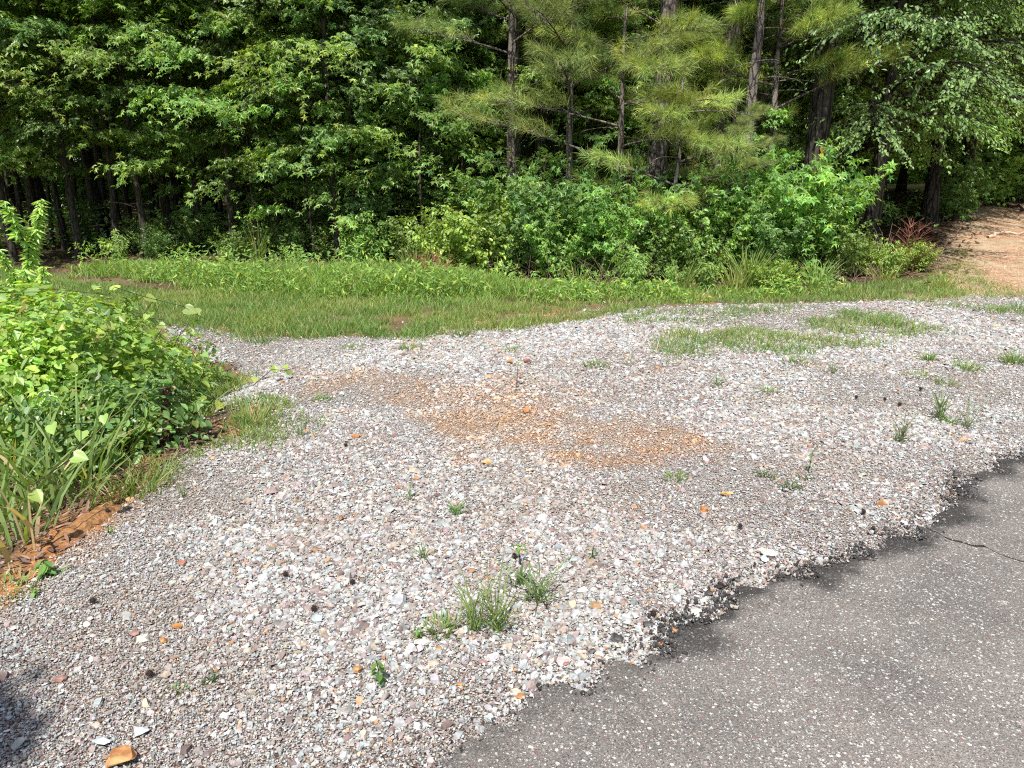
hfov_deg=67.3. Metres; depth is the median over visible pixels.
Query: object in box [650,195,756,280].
leafy shrub
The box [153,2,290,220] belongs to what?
forest tree
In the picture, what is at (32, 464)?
grass clump
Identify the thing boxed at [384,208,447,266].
leafy shrub
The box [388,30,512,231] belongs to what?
sapling
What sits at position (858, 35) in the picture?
sweetgum tree
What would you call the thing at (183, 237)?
leafy shrub
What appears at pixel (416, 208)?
forest tree
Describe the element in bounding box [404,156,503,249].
leafy shrub
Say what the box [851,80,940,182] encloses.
forest tree
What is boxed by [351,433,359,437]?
rock
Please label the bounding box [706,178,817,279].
leafy shrub
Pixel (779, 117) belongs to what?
sapling
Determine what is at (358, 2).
sapling
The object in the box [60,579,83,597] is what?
fallen stick
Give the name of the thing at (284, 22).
forest tree
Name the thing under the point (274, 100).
oval leaved tree
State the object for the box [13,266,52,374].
tall weed
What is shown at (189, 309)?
vine
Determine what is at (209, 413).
grass tuft
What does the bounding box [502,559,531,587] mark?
grass sprig
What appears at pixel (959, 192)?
leafy shrub
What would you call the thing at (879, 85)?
drooping tree
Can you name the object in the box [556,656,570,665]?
rock
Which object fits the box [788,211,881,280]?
leafy shrub
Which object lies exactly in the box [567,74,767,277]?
pine tree
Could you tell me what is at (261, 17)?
sweetgum tree
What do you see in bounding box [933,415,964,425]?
grass tuft
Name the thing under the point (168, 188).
sapling
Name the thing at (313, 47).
sweetgum tree
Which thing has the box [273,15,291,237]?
thin tree
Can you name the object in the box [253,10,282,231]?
forest tree
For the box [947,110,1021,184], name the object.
leafy shrub
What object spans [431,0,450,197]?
thin tree
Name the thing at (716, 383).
grass sprig
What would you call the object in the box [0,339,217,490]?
leafy bush
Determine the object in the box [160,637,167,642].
rock
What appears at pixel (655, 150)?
pine tree
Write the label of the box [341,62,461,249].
sapling
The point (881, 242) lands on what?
dry stems
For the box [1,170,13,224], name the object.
thin tree
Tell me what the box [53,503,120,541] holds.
clay hump
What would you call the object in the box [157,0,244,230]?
thin tree
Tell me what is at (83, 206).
leafy shrub
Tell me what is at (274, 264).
leafy shrub
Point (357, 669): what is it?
rock
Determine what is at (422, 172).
thin tree
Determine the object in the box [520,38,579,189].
forest tree
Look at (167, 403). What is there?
dead stalk
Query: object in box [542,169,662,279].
leafy shrub
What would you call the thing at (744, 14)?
pine tree
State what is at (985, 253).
pine straw
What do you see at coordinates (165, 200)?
sweetgum tree
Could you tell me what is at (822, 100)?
broadleaf tree
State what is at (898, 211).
undergrowth
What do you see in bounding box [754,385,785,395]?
grass tuft
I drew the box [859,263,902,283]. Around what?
grass clump
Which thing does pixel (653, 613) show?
seed pod
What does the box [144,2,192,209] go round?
forest tree
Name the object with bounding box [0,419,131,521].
grass clump
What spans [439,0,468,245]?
thin tree
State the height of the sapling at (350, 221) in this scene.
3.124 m
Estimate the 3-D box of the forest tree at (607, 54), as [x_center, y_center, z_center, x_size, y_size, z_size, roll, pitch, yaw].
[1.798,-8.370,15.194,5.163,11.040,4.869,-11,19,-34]
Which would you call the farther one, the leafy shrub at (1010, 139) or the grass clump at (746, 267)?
the leafy shrub at (1010, 139)
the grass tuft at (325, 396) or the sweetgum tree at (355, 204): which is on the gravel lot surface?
the grass tuft at (325, 396)
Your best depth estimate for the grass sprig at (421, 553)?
3.20 m
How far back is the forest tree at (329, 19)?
14.18 m
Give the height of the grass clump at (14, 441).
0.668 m
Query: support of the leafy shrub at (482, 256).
on the ground at (230, 367)
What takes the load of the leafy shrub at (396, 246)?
on the ground at (230, 367)
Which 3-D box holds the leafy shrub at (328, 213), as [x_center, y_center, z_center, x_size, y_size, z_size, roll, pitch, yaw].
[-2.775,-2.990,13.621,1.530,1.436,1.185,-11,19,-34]
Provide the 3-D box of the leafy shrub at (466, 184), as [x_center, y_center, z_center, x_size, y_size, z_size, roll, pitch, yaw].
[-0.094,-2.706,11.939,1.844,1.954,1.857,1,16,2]
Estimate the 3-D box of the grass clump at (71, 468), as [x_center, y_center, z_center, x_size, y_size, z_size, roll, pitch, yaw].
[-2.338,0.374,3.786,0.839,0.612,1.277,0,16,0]
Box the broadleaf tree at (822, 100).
[799,1,843,266]
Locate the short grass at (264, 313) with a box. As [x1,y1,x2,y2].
[0,243,1023,509]
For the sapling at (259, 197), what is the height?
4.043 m
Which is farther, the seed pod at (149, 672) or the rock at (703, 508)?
the rock at (703, 508)
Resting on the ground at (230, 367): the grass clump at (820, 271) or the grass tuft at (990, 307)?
the grass clump at (820, 271)
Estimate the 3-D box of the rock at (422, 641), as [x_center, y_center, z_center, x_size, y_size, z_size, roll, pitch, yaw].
[-0.309,0.882,2.634,0.051,0.024,0.044,-13,21,-39]
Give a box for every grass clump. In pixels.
[0,366,56,457]
[0,367,145,500]
[0,373,98,485]
[0,375,141,487]
[0,390,132,519]
[0,416,79,534]
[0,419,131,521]
[0,438,110,544]
[0,493,52,562]
[51,394,179,479]
[85,407,174,456]
[143,368,241,426]
[237,219,276,261]
[385,244,441,271]
[561,263,591,285]
[654,259,702,289]
[714,260,762,292]
[722,244,788,288]
[797,257,846,287]
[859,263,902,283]
[928,270,961,289]
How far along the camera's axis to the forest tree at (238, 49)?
17.23 m
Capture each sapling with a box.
[145,78,248,231]
[186,50,316,254]
[212,26,339,222]
[235,33,379,261]
[271,51,390,254]
[294,71,408,236]
[296,0,441,195]
[319,29,416,204]
[336,6,487,254]
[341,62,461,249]
[365,24,501,229]
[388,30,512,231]
[540,45,647,238]
[698,80,804,231]
[821,109,896,237]
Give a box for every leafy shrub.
[42,185,107,244]
[118,211,161,251]
[132,219,175,259]
[147,208,206,255]
[171,198,235,251]
[206,226,253,259]
[221,201,286,254]
[247,257,282,274]
[259,212,315,257]
[280,217,332,256]
[308,223,351,260]
[314,174,397,253]
[338,212,402,261]
[349,190,432,260]
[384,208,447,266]
[400,203,494,270]
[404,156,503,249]
[427,195,534,275]
[447,144,559,268]
[472,147,607,276]
[494,129,633,272]
[516,202,600,278]
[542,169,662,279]
[561,135,710,269]
[601,211,693,280]
[613,162,747,276]
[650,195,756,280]
[662,151,797,276]
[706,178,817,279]
[715,129,849,267]
[747,259,794,290]
[748,137,896,277]
[771,259,808,288]
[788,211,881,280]
[827,231,890,275]
[862,237,922,277]
[893,237,943,272]
[910,134,1004,221]
[917,96,1023,189]
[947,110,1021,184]
[948,121,1023,208]
[982,115,1023,171]
[987,125,1023,202]
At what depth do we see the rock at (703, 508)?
3.64 m
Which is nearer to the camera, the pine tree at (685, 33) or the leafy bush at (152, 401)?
the leafy bush at (152, 401)
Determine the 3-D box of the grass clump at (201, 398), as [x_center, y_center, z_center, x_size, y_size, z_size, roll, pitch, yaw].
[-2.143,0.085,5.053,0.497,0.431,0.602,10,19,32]
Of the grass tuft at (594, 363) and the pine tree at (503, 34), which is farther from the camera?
the pine tree at (503, 34)
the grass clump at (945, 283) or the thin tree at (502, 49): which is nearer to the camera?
the grass clump at (945, 283)
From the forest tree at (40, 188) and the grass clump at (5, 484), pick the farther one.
the forest tree at (40, 188)
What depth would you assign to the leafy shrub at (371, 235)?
12.51 m
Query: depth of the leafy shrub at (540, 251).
10.62 m
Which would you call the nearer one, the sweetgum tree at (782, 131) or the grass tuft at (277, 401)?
the grass tuft at (277, 401)
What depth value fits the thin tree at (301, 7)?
15.22 m
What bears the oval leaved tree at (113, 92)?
on the ground at (230, 367)
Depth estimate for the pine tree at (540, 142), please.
13.42 m
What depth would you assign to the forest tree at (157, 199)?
21.33 m
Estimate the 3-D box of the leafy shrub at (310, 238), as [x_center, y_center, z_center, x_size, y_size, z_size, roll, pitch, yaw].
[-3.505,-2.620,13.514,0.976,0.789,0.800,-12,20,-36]
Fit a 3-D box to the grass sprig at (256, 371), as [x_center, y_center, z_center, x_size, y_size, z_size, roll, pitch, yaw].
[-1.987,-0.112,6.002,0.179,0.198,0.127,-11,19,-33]
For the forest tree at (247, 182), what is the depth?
22.20 m
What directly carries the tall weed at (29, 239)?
on the ground at (230, 367)
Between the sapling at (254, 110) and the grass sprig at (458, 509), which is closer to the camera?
the grass sprig at (458, 509)
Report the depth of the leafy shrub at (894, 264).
11.11 m
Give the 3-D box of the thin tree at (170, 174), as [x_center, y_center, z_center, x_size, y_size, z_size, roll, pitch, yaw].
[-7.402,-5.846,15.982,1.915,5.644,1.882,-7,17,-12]
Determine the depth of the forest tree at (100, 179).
18.23 m
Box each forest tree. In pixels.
[0,8,124,219]
[0,10,84,233]
[0,98,25,203]
[2,141,15,205]
[14,18,93,204]
[16,3,165,236]
[25,55,51,205]
[32,0,191,226]
[67,0,234,229]
[77,2,180,212]
[83,0,310,222]
[129,66,191,204]
[139,6,267,215]
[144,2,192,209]
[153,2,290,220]
[162,0,317,200]
[163,3,310,212]
[187,79,226,201]
[210,3,313,208]
[214,81,236,206]
[221,0,414,223]
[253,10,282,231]
[273,2,486,181]
[291,17,329,225]
[298,2,404,215]
[357,3,574,211]
[359,3,483,221]
[375,0,521,213]
[465,22,598,176]
[493,23,561,187]
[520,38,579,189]
[521,87,581,125]
[524,0,654,208]
[524,82,535,159]
[562,51,630,188]
[802,25,943,188]
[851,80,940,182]
[881,15,910,215]
[895,38,974,191]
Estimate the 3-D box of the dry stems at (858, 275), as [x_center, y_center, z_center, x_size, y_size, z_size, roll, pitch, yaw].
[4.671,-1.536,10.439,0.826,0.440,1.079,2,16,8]
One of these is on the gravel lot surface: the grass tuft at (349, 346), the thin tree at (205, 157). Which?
the grass tuft at (349, 346)
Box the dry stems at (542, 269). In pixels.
[485,243,590,280]
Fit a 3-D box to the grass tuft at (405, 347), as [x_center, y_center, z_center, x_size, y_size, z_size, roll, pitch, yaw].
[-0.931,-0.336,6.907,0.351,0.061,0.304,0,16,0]
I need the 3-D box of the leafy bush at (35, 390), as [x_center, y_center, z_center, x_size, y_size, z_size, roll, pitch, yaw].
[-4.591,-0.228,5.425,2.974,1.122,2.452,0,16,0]
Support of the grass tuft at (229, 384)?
on the gravel lot surface
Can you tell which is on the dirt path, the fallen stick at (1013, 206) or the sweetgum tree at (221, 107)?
the fallen stick at (1013, 206)
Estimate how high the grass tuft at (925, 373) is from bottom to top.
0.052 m
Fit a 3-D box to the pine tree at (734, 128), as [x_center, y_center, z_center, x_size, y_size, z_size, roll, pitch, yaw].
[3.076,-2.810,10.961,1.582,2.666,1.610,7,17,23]
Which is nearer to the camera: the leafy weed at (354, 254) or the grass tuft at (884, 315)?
the grass tuft at (884, 315)
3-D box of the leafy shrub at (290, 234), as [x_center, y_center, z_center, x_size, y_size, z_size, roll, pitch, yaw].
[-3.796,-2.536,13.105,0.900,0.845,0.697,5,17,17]
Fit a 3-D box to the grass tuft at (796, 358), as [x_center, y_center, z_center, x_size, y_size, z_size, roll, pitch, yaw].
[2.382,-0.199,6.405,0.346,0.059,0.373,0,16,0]
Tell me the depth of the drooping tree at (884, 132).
11.50 m
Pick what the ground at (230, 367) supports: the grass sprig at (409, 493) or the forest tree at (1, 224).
the forest tree at (1, 224)
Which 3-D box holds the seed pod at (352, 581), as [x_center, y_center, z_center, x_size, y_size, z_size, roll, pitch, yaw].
[-0.623,0.769,2.996,0.028,0.027,0.028,-5,-26,21]
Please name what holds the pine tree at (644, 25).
on the ground at (230, 367)
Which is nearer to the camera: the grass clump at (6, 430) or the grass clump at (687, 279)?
the grass clump at (6, 430)
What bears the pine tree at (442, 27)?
on the ground at (230, 367)
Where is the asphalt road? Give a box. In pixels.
[438,456,1023,767]
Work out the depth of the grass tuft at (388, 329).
7.56 m
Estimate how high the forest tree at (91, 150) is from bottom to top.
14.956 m
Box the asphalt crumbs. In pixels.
[418,443,1023,767]
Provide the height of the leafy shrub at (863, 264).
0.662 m
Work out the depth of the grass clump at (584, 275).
10.31 m
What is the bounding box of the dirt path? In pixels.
[887,181,1023,300]
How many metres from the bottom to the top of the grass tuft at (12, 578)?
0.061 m
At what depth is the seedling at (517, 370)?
5.67 m
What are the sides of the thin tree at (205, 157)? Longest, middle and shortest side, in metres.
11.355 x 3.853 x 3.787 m
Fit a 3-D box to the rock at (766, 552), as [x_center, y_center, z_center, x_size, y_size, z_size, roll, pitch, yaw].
[1.071,0.712,3.238,0.091,0.029,0.066,15,7,18]
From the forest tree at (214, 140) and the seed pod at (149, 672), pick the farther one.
the forest tree at (214, 140)
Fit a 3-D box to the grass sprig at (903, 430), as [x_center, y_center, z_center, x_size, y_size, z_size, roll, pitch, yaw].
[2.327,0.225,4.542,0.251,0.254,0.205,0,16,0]
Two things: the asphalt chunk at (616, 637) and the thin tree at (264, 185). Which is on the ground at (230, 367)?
the thin tree at (264, 185)
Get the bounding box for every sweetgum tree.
[0,0,100,261]
[0,0,175,259]
[0,2,144,249]
[0,10,58,186]
[3,0,243,257]
[9,0,262,247]
[57,0,299,253]
[73,0,335,257]
[188,0,450,261]
[189,0,414,251]
[248,0,425,250]
[283,0,460,255]
[307,0,525,240]
[330,0,582,214]
[406,0,576,207]
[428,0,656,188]
[466,2,673,182]
[514,0,722,205]
[533,0,716,189]
[554,0,813,186]
[612,0,805,233]
[625,0,833,167]
[682,0,884,218]
[700,0,885,115]
[734,0,892,193]
[918,10,1014,187]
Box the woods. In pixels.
[2,1,1023,201]
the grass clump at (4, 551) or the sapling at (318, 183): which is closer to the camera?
the grass clump at (4, 551)
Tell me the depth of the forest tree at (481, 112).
19.03 m
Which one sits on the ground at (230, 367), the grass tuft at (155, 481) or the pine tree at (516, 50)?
the pine tree at (516, 50)
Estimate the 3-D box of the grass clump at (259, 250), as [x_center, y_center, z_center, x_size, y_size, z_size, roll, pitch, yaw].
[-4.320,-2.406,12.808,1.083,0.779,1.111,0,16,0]
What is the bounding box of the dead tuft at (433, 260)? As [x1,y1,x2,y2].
[410,250,457,271]
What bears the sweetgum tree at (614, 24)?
on the ground at (230, 367)
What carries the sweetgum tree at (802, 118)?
on the ground at (230, 367)
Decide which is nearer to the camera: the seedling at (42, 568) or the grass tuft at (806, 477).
the seedling at (42, 568)
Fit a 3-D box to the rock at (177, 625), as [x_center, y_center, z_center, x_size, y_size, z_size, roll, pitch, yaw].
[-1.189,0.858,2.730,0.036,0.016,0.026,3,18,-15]
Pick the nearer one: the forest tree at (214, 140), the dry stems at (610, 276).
the dry stems at (610, 276)
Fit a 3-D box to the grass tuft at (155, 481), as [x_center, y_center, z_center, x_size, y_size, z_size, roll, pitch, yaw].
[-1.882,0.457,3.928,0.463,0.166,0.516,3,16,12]
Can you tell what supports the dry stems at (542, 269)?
on the ground at (230, 367)
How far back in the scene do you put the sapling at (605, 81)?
12.03 m
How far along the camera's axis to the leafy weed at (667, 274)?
9.97 m
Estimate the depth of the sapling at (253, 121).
12.63 m
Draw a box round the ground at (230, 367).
[0,169,1021,595]
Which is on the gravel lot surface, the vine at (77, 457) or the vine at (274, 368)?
the vine at (274, 368)
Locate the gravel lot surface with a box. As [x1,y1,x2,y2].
[0,297,1023,767]
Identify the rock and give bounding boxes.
[52,675,67,682]
[93,736,110,744]
[105,745,136,767]
[129,630,139,635]
[134,727,148,736]
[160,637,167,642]
[172,623,182,628]
[178,560,187,565]
[311,613,322,621]
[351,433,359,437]
[353,665,361,673]
[414,639,429,644]
[483,459,491,463]
[516,693,525,699]
[522,407,530,413]
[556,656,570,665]
[690,607,701,614]
[700,506,708,511]
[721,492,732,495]
[755,547,777,556]
[760,555,768,561]
[797,550,805,555]
[875,500,887,506]
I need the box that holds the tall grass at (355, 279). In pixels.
[60,237,862,305]
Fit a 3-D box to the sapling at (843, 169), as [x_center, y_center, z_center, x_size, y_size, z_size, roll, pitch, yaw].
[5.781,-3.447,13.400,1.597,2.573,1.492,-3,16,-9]
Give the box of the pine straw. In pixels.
[889,188,1023,305]
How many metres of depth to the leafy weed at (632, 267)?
9.83 m
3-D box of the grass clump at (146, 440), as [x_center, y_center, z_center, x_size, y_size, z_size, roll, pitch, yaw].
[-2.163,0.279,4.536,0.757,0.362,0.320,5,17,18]
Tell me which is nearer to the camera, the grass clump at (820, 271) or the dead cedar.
the grass clump at (820, 271)
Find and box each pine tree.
[386,0,620,261]
[432,1,742,232]
[457,0,645,185]
[478,0,681,260]
[492,0,546,207]
[547,4,596,237]
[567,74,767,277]
[602,0,852,256]
[604,0,765,261]
[614,0,648,244]
[634,0,914,193]
[673,0,701,189]
[673,90,788,273]
[717,2,923,172]
[720,4,786,251]
[728,0,805,270]
[753,6,814,216]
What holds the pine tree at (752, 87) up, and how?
on the ground at (230, 367)
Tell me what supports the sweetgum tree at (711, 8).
on the ground at (230, 367)
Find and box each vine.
[0,285,202,317]
[0,307,165,336]
[11,289,207,356]
[27,413,107,502]
[186,364,293,409]
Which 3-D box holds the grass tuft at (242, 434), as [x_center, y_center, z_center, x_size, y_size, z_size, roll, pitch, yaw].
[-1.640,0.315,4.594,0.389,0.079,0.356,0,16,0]
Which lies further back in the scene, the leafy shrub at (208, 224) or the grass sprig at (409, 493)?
the leafy shrub at (208, 224)
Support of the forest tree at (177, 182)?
on the ground at (230, 367)
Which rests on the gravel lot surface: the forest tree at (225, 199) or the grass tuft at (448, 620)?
the grass tuft at (448, 620)
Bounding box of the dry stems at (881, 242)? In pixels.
[868,227,900,269]
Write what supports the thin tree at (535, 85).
on the ground at (230, 367)
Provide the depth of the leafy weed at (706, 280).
9.94 m
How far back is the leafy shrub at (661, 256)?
10.44 m
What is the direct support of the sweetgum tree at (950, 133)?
on the dirt path
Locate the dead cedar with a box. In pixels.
[889,217,941,270]
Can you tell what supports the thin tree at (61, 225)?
on the ground at (230, 367)
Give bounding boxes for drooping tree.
[697,0,1023,242]
[722,0,1023,259]
[858,0,1023,222]
[894,0,1023,211]
[913,1,1023,202]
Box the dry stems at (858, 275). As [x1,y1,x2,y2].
[825,256,885,285]
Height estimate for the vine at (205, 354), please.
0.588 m
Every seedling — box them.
[28,587,39,597]
[33,559,58,578]
[105,526,115,533]
[370,658,386,685]
[413,627,423,638]
[507,543,528,564]
[514,361,522,387]
[586,546,597,558]
[805,451,815,470]
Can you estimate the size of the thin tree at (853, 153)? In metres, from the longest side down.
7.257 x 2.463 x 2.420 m
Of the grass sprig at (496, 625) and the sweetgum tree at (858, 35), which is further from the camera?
the sweetgum tree at (858, 35)
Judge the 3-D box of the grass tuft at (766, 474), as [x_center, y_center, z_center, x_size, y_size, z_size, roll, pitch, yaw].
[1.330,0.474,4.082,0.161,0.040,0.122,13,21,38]
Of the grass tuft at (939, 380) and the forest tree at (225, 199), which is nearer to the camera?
the grass tuft at (939, 380)
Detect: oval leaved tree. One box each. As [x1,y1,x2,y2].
[0,0,222,252]
[166,0,366,255]
[324,0,527,245]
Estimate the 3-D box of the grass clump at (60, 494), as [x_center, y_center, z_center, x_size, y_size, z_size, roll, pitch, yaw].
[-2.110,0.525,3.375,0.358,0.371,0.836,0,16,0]
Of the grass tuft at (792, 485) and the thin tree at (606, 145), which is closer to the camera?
the grass tuft at (792, 485)
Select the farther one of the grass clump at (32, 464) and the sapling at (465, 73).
the sapling at (465, 73)
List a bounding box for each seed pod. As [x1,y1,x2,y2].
[89,597,96,603]
[144,669,154,677]
[310,604,317,611]
[349,578,355,584]
[649,609,657,616]
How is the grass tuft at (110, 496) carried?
on the ground at (230, 367)
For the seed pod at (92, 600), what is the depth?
2.86 m
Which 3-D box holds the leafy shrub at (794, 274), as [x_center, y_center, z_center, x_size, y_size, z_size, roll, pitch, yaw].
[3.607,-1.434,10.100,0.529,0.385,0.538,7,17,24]
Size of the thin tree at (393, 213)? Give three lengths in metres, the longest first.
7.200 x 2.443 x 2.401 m
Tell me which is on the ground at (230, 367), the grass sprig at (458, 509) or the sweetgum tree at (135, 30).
the sweetgum tree at (135, 30)
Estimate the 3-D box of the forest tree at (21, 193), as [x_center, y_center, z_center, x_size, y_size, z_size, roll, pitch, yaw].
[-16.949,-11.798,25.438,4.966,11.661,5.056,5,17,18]
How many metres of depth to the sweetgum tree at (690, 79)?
12.54 m
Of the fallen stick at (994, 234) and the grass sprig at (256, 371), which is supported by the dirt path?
the fallen stick at (994, 234)
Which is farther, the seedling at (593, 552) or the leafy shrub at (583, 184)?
the leafy shrub at (583, 184)
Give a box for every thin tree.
[0,0,107,249]
[0,6,49,248]
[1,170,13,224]
[6,1,79,242]
[13,8,82,218]
[14,5,77,240]
[66,5,142,228]
[68,0,164,227]
[105,0,188,234]
[126,1,156,231]
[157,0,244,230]
[199,4,210,224]
[225,14,289,225]
[244,0,341,235]
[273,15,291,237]
[352,0,432,245]
[418,0,436,230]
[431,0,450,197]
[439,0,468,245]
[449,48,462,219]
[466,0,524,193]
[504,7,582,184]
[598,22,635,211]
[842,24,863,205]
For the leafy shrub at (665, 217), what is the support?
on the ground at (230, 367)
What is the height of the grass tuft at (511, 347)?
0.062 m
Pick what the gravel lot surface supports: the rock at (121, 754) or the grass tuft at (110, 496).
the rock at (121, 754)
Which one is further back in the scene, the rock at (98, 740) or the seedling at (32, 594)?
the seedling at (32, 594)
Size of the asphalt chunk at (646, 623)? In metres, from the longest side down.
0.041 x 0.026 x 0.025 m
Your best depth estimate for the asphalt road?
2.44 m
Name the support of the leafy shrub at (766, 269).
on the ground at (230, 367)
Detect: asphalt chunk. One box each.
[610,633,623,642]
[643,620,653,626]
[704,590,712,595]
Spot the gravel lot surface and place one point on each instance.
(200, 699)
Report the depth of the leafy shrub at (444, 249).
11.35 m
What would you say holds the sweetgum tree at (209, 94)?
on the ground at (230, 367)
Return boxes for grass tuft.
[0,558,71,606]
[73,465,153,507]
[93,450,200,499]
[122,447,206,480]
[161,681,189,696]
[178,394,231,419]
[200,667,224,684]
[203,423,274,448]
[215,377,252,395]
[218,401,289,428]
[249,391,313,412]
[309,392,336,401]
[339,343,363,350]
[361,321,396,335]
[393,342,425,350]
[416,609,463,640]
[439,325,480,337]
[498,344,522,352]
[581,357,611,367]
[663,468,691,482]
[749,468,780,480]
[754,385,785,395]
[774,479,804,491]
[781,353,820,366]
[798,473,816,480]
[858,312,910,327]
[903,367,942,380]
[917,350,941,360]
[933,377,961,386]
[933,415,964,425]
[949,357,994,372]
[963,302,1022,313]
[984,346,1023,364]
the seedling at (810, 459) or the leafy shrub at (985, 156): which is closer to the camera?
the seedling at (810, 459)
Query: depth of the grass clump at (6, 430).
4.39 m
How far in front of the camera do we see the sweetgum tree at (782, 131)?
12.56 m
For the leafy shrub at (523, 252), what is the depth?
10.85 m
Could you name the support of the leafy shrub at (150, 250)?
on the ground at (230, 367)
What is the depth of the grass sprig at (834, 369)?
6.10 m
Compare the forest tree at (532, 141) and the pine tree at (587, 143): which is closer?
the pine tree at (587, 143)
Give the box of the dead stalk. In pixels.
[158,387,174,447]
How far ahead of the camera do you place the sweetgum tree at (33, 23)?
12.56 m
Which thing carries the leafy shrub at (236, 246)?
on the ground at (230, 367)
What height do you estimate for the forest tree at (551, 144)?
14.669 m
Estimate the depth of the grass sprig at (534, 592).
2.89 m
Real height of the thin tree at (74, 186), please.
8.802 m
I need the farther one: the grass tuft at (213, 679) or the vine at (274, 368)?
the vine at (274, 368)
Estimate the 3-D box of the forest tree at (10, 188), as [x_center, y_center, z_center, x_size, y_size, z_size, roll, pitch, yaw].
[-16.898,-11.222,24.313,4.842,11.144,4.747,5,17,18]
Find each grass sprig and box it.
[174,477,190,496]
[245,363,265,381]
[290,417,315,434]
[402,483,413,499]
[405,539,432,560]
[448,496,468,515]
[451,548,526,635]
[487,553,575,603]
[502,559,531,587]
[709,373,728,385]
[825,363,838,372]
[891,406,926,443]
[927,383,955,419]
[953,393,998,429]
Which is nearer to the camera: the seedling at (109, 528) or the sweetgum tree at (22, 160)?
the seedling at (109, 528)
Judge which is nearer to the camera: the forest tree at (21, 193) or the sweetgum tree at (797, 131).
the sweetgum tree at (797, 131)
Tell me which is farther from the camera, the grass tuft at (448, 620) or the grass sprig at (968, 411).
the grass sprig at (968, 411)
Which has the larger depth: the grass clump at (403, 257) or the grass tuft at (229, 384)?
the grass clump at (403, 257)
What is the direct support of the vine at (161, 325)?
attached to the leafy bush at (37, 349)
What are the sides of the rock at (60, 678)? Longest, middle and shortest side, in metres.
0.046 x 0.030 x 0.024 m
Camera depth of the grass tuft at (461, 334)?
7.43 m
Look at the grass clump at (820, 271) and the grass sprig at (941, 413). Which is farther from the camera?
the grass clump at (820, 271)
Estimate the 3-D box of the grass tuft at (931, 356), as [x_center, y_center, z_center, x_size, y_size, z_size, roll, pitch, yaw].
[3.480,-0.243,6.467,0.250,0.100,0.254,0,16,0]
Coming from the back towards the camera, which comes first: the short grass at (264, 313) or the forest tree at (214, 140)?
the forest tree at (214, 140)
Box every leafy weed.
[99,228,131,262]
[337,225,371,262]
[611,245,651,290]
[664,258,689,285]
[693,254,721,289]
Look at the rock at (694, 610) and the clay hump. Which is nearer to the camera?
the rock at (694, 610)
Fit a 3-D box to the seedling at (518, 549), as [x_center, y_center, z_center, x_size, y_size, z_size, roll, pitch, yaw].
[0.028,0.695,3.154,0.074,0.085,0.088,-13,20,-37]
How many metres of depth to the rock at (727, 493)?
3.82 m
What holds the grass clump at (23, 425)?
on the ground at (230, 367)
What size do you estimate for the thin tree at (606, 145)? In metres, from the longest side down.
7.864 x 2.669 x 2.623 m
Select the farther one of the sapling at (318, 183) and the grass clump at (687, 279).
the sapling at (318, 183)
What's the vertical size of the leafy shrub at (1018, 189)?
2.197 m
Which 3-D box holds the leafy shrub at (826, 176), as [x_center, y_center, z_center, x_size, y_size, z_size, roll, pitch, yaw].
[3.909,-2.565,11.146,2.020,2.140,2.034,3,16,10]
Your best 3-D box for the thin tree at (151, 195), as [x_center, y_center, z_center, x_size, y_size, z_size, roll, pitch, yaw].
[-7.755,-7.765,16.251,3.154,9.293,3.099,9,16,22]
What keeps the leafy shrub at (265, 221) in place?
on the ground at (230, 367)
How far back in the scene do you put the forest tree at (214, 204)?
18.51 m
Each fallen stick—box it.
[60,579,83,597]
[986,231,1023,237]
[991,199,1023,210]
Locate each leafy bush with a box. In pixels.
[0,281,220,484]
[0,296,84,405]
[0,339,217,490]
[32,313,233,420]
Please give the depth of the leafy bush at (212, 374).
6.15 m
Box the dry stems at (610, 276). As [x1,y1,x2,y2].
[577,239,662,284]
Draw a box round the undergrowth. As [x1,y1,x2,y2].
[0,189,950,267]
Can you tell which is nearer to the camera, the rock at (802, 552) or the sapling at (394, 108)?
the rock at (802, 552)
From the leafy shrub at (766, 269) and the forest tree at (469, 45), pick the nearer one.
the leafy shrub at (766, 269)
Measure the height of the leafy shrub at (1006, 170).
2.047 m
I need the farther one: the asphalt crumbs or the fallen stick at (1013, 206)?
the fallen stick at (1013, 206)
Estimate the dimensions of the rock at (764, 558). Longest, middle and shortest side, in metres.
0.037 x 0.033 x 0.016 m
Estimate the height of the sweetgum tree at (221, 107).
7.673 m
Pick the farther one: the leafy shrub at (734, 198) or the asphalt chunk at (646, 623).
the leafy shrub at (734, 198)
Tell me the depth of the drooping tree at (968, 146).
17.64 m
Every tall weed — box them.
[0,199,50,299]
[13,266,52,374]
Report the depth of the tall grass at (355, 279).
9.84 m
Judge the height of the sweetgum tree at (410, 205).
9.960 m
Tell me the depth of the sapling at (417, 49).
11.90 m
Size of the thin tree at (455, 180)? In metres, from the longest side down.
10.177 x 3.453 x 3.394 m
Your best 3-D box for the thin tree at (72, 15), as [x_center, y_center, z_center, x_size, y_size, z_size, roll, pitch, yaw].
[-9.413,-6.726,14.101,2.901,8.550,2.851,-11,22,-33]
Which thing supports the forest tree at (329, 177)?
on the ground at (230, 367)
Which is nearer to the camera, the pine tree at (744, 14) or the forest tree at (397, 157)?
the pine tree at (744, 14)

